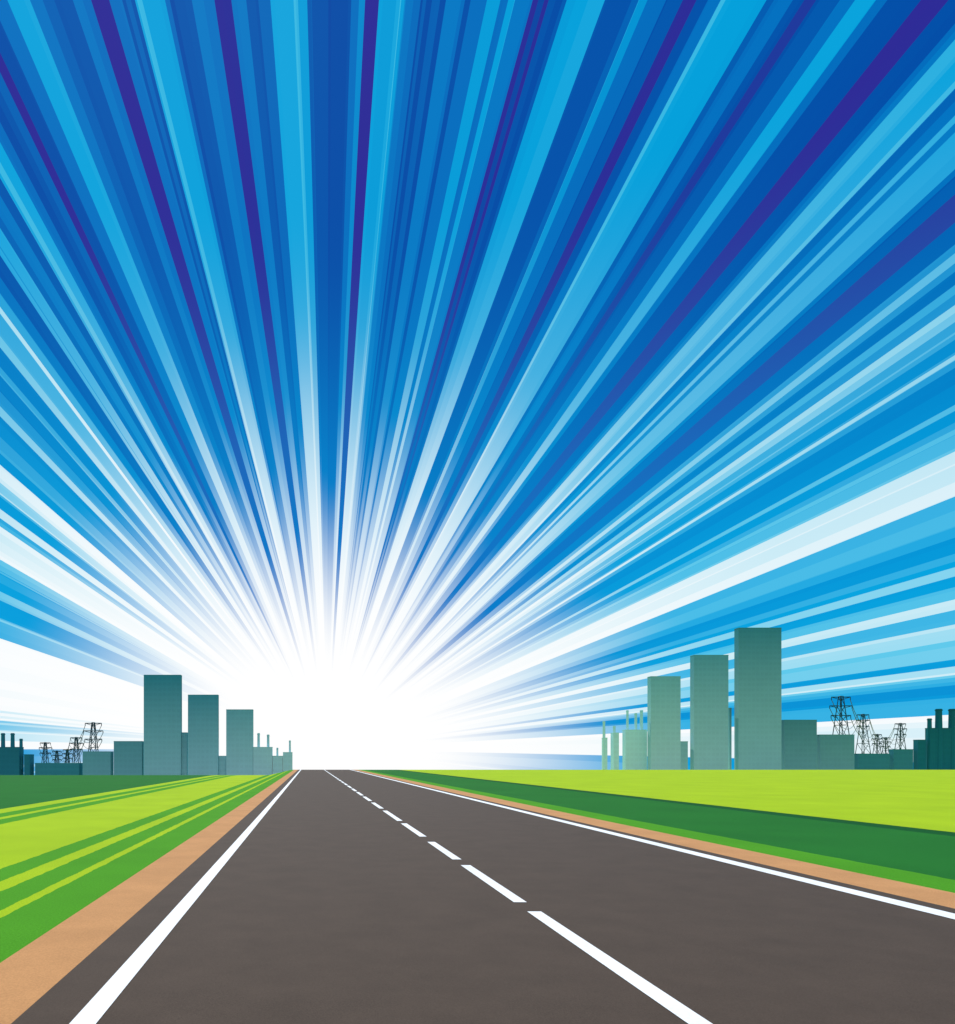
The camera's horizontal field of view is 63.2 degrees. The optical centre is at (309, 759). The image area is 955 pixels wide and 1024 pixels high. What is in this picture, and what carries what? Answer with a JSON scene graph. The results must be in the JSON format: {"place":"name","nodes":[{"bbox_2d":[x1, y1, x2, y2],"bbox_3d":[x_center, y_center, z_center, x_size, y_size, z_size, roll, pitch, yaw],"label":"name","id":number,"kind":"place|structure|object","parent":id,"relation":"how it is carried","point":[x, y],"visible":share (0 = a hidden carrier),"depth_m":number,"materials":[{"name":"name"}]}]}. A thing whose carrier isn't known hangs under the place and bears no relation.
{"place":"outdoors","nodes":[
{"label":"outdoors","id":0,"kind":"place"},
{"bbox_2d":[0,770,954,962],"bbox_3d":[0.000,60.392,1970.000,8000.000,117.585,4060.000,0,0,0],"label":"grass field","id":1,"kind":"structure","parent":0,"point":[70,845],"depth_m":21.90,"materials":[{"name":"green plant"}]},
{"bbox_2d":[0,733,33,774],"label":"factory","id":2,"kind":"structure","parent":1,"relation":"on","point":[14,760],"depth_m":509.00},
{"bbox_2d":[2,749,28,774],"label":"windows","id":3,"kind":"structure","parent":2,"relation":"in","point":[3,750],"depth_m":508.97,"materials":[{"name":"teal glass"}]},
{"bbox_2d":[39,742,51,762],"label":"electricity pylon","id":4,"kind":"object","parent":1,"relation":"on","point":[45,747],"visible":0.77,"depth_m":859.78,"materials":[{"name":"metal"}]},
{"bbox_2d":[51,750,61,762],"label":"electricity pylon","id":5,"kind":"object","parent":1,"relation":"on","point":[55,759],"visible":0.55,"depth_m":1029.55,"materials":[{"name":"metal"}]},
{"bbox_2d":[35,763,82,774],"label":"warehouse","id":6,"kind":"structure","parent":1,"relation":"on","point":[58,768],"depth_m":511.00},
{"bbox_2d":[36,765,77,773],"label":"windows","id":7,"kind":"structure","parent":6,"relation":"in","point":[37,766],"depth_m":510.96,"materials":[{"name":"teal glass"}]},
{"bbox_2d":[62,749,72,762],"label":"electricity pylon","id":8,"kind":"object","parent":1,"relation":"on","point":[69,758],"visible":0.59,"depth_m":959.66,"materials":[{"name":"metal"}]},
{"bbox_2d":[69,737,83,762],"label":"electricity pylon","id":9,"kind":"object","parent":1,"relation":"on","point":[75,744],"visible":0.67,"depth_m":761.82,"materials":[{"name":"metal"}]},
{"bbox_2d":[83,722,102,750],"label":"electricity pylon","id":10,"kind":"object","parent":1,"relation":"on","point":[93,725],"visible":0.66,"depth_m":561.81,"materials":[{"name":"metal"}]},
{"bbox_2d":[39,727,102,762],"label":"power line","id":11,"kind":"object","parent":10,"relation":"attached to","point":[72,748],"visible":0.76,"depth_m":776.15,"materials":[{"name":"metal"}]},
{"bbox_2d":[82,741,143,774],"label":"apartment block","id":12,"kind":"structure","parent":1,"relation":"on","point":[125,758],"depth_m":509.56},
{"bbox_2d":[83,744,140,772],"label":"windows","id":13,"kind":"structure","parent":12,"relation":"in","point":[115,750],"depth_m":509.59,"materials":[{"name":"teal glass"}]},
{"bbox_2d":[144,675,181,774],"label":"office tower","id":14,"kind":"structure","parent":1,"relation":"on","point":[162,724],"depth_m":509.00,"materials":[{"name":"teal"}]},
{"bbox_2d":[144,677,179,774],"label":"windows","id":15,"kind":"structure","parent":14,"relation":"in","point":[145,678],"depth_m":508.97,"materials":[{"name":"teal glass"}]},
{"bbox_2d":[182,732,187,774],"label":"apartment block","id":16,"kind":"structure","parent":1,"relation":"on","point":[184,753],"depth_m":512.00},
{"bbox_2d":[183,735,185,774],"label":"windows","id":17,"kind":"structure","parent":16,"relation":"in","point":[184,736],"depth_m":511.96,"materials":[{"name":"teal glass"}]},
{"bbox_2d":[188,695,218,774],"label":"office tower","id":18,"kind":"structure","parent":1,"relation":"on","point":[203,734],"depth_m":509.00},
{"bbox_2d":[189,697,216,773],"label":"windows","id":19,"kind":"structure","parent":18,"relation":"in","point":[190,698],"depth_m":508.97,"materials":[{"name":"teal glass"}]},
{"bbox_2d":[219,756,225,774],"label":"apartment block","id":20,"kind":"structure","parent":1,"relation":"on","point":[222,765],"depth_m":512.00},
{"bbox_2d":[219,758,224,771],"label":"windows","id":21,"kind":"structure","parent":20,"relation":"in","point":[220,759],"depth_m":511.96,"materials":[{"name":"teal glass"}]},
{"bbox_2d":[226,709,253,774],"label":"office tower","id":22,"kind":"structure","parent":1,"relation":"on","point":[239,741],"depth_m":509.00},
{"bbox_2d":[227,712,251,772],"label":"windows","id":23,"kind":"structure","parent":22,"relation":"in","point":[228,713],"depth_m":508.97,"materials":[{"name":"teal glass"}]},
{"bbox_2d":[253,733,292,774],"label":"factory","id":24,"kind":"structure","parent":1,"relation":"on","point":[266,761],"depth_m":509.00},
{"bbox_2d":[254,749,291,772],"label":"windows","id":25,"kind":"structure","parent":24,"relation":"in","point":[255,750],"depth_m":508.97,"materials":[{"name":"teal glass"}]},
{"bbox_2d":[0,770,954,1023],"bbox_3d":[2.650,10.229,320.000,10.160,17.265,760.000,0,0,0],"label":"gravel shoulder","id":26,"kind":"object","parent":1,"relation":"on","point":[32,973],"visible":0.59,"depth_m":9.01},
{"bbox_2d":[602,710,646,769],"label":"factory","id":27,"kind":"structure","parent":1,"relation":"on","point":[634,749],"depth_m":515.00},
{"bbox_2d":[605,732,646,769],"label":"windows","id":28,"kind":"structure","parent":27,"relation":"in","point":[627,733],"depth_m":514.97,"materials":[{"name":"teal glass"}]},
{"bbox_2d":[647,676,680,769],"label":"office tower","id":29,"kind":"structure","parent":1,"relation":"on","point":[663,722],"depth_m":509.00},
{"bbox_2d":[651,679,679,769],"label":"windows","id":30,"kind":"structure","parent":29,"relation":"in","point":[652,680],"depth_m":508.97,"materials":[{"name":"teal glass"}]},
{"bbox_2d":[681,741,687,769],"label":"apartment block","id":31,"kind":"structure","parent":1,"relation":"on","point":[684,755],"depth_m":515.00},
{"bbox_2d":[681,744,686,766],"label":"windows","id":32,"kind":"structure","parent":31,"relation":"in","point":[682,750],"depth_m":514.97,"materials":[{"name":"teal glass"}]},
{"bbox_2d":[690,655,728,769],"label":"office tower","id":33,"kind":"structure","parent":1,"relation":"on","point":[708,712],"depth_m":509.00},
{"bbox_2d":[695,657,727,769],"label":"windows","id":34,"kind":"structure","parent":33,"relation":"in","point":[696,658],"depth_m":508.97,"materials":[{"name":"teal glass"}]},
{"bbox_2d":[728,708,731,769],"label":"apartment block","id":35,"kind":"structure","parent":1,"relation":"on","point":[729,738],"depth_m":515.00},
{"bbox_2d":[730,710,730,769],"label":"windows","id":36,"kind":"structure","parent":35,"relation":"in","point":[730,710],"depth_m":514.97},
{"bbox_2d":[734,628,780,769],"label":"office tower","id":37,"kind":"structure","parent":1,"relation":"on","point":[757,698],"depth_m":509.00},
{"bbox_2d":[739,630,780,769],"label":"windows","id":38,"kind":"structure","parent":37,"relation":"in","point":[740,631],"depth_m":508.97,"materials":[{"name":"teal glass"}]},
{"bbox_2d":[781,720,854,769],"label":"apartment block","id":39,"kind":"structure","parent":1,"relation":"on","point":[804,746],"depth_m":510.00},
{"bbox_2d":[785,722,853,769],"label":"windows","id":40,"kind":"structure","parent":39,"relation":"in","point":[786,723],"depth_m":509.96,"materials":[{"name":"teal glass"}]},
{"bbox_2d":[829,696,852,733],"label":"electricity pylon","id":41,"kind":"object","parent":1,"relation":"on","point":[841,698],"visible":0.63,"depth_m":535.82,"materials":[{"name":"metal"}]},
{"bbox_2d":[830,700,906,748],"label":"power line","id":42,"kind":"object","parent":41,"relation":"hanging from","point":[867,726],"visible":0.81,"depth_m":785.81,"materials":[{"name":"metal"}]},
{"bbox_2d":[855,714,870,753],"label":"electricity pylon","id":43,"kind":"object","parent":1,"relation":"on","point":[862,720],"visible":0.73,"depth_m":778.97,"materials":[{"name":"metal"}]},
{"bbox_2d":[871,734,882,753],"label":"electricity pylon","id":44,"kind":"object","parent":1,"relation":"on","point":[877,743],"visible":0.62,"depth_m":979.63,"materials":[{"name":"metal"}]},
{"bbox_2d":[854,749,912,769],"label":"warehouse","id":45,"kind":"structure","parent":1,"relation":"on","point":[897,759],"depth_m":510.56,"materials":[{"name":"teal concrete"}]},
{"bbox_2d":[859,752,912,769],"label":"windows","id":46,"kind":"structure","parent":45,"relation":"in","point":[860,757],"depth_m":509.96,"materials":[{"name":"teal glass"}]},
{"bbox_2d":[880,737,890,753],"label":"electricity pylon","id":47,"kind":"object","parent":1,"relation":"on","point":[885,750],"visible":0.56,"depth_m":1019.74,"materials":[{"name":"metal"}]},
{"bbox_2d":[894,723,906,748],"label":"electricity pylon","id":48,"kind":"object","parent":1,"relation":"on","point":[900,731],"visible":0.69,"depth_m":849.78,"materials":[{"name":"metal"}]},
{"bbox_2d":[913,709,954,769],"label":"factory","id":49,"kind":"structure","parent":1,"relation":"on","point":[934,749],"depth_m":510.56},
{"bbox_2d":[919,730,954,769],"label":"windows","id":50,"kind":"structure","parent":49,"relation":"in","point":[932,731],"depth_m":510.58,"materials":[{"name":"teal glass"}]},
{"bbox_2d":[0,0,954,774],"label":"sky","id":51,"kind":"structure","parent":0,"point":[398,384],"materials":[{"name":"blue"}]},
{"bbox_2d":[11,770,954,1023],"bbox_3d":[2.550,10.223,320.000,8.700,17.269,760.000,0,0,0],"label":"road","id":52,"kind":"structure","parent":0,"point":[327,897],"depth_m":6.87,"materials":[{"name":"grey asphalt"}]}
]}

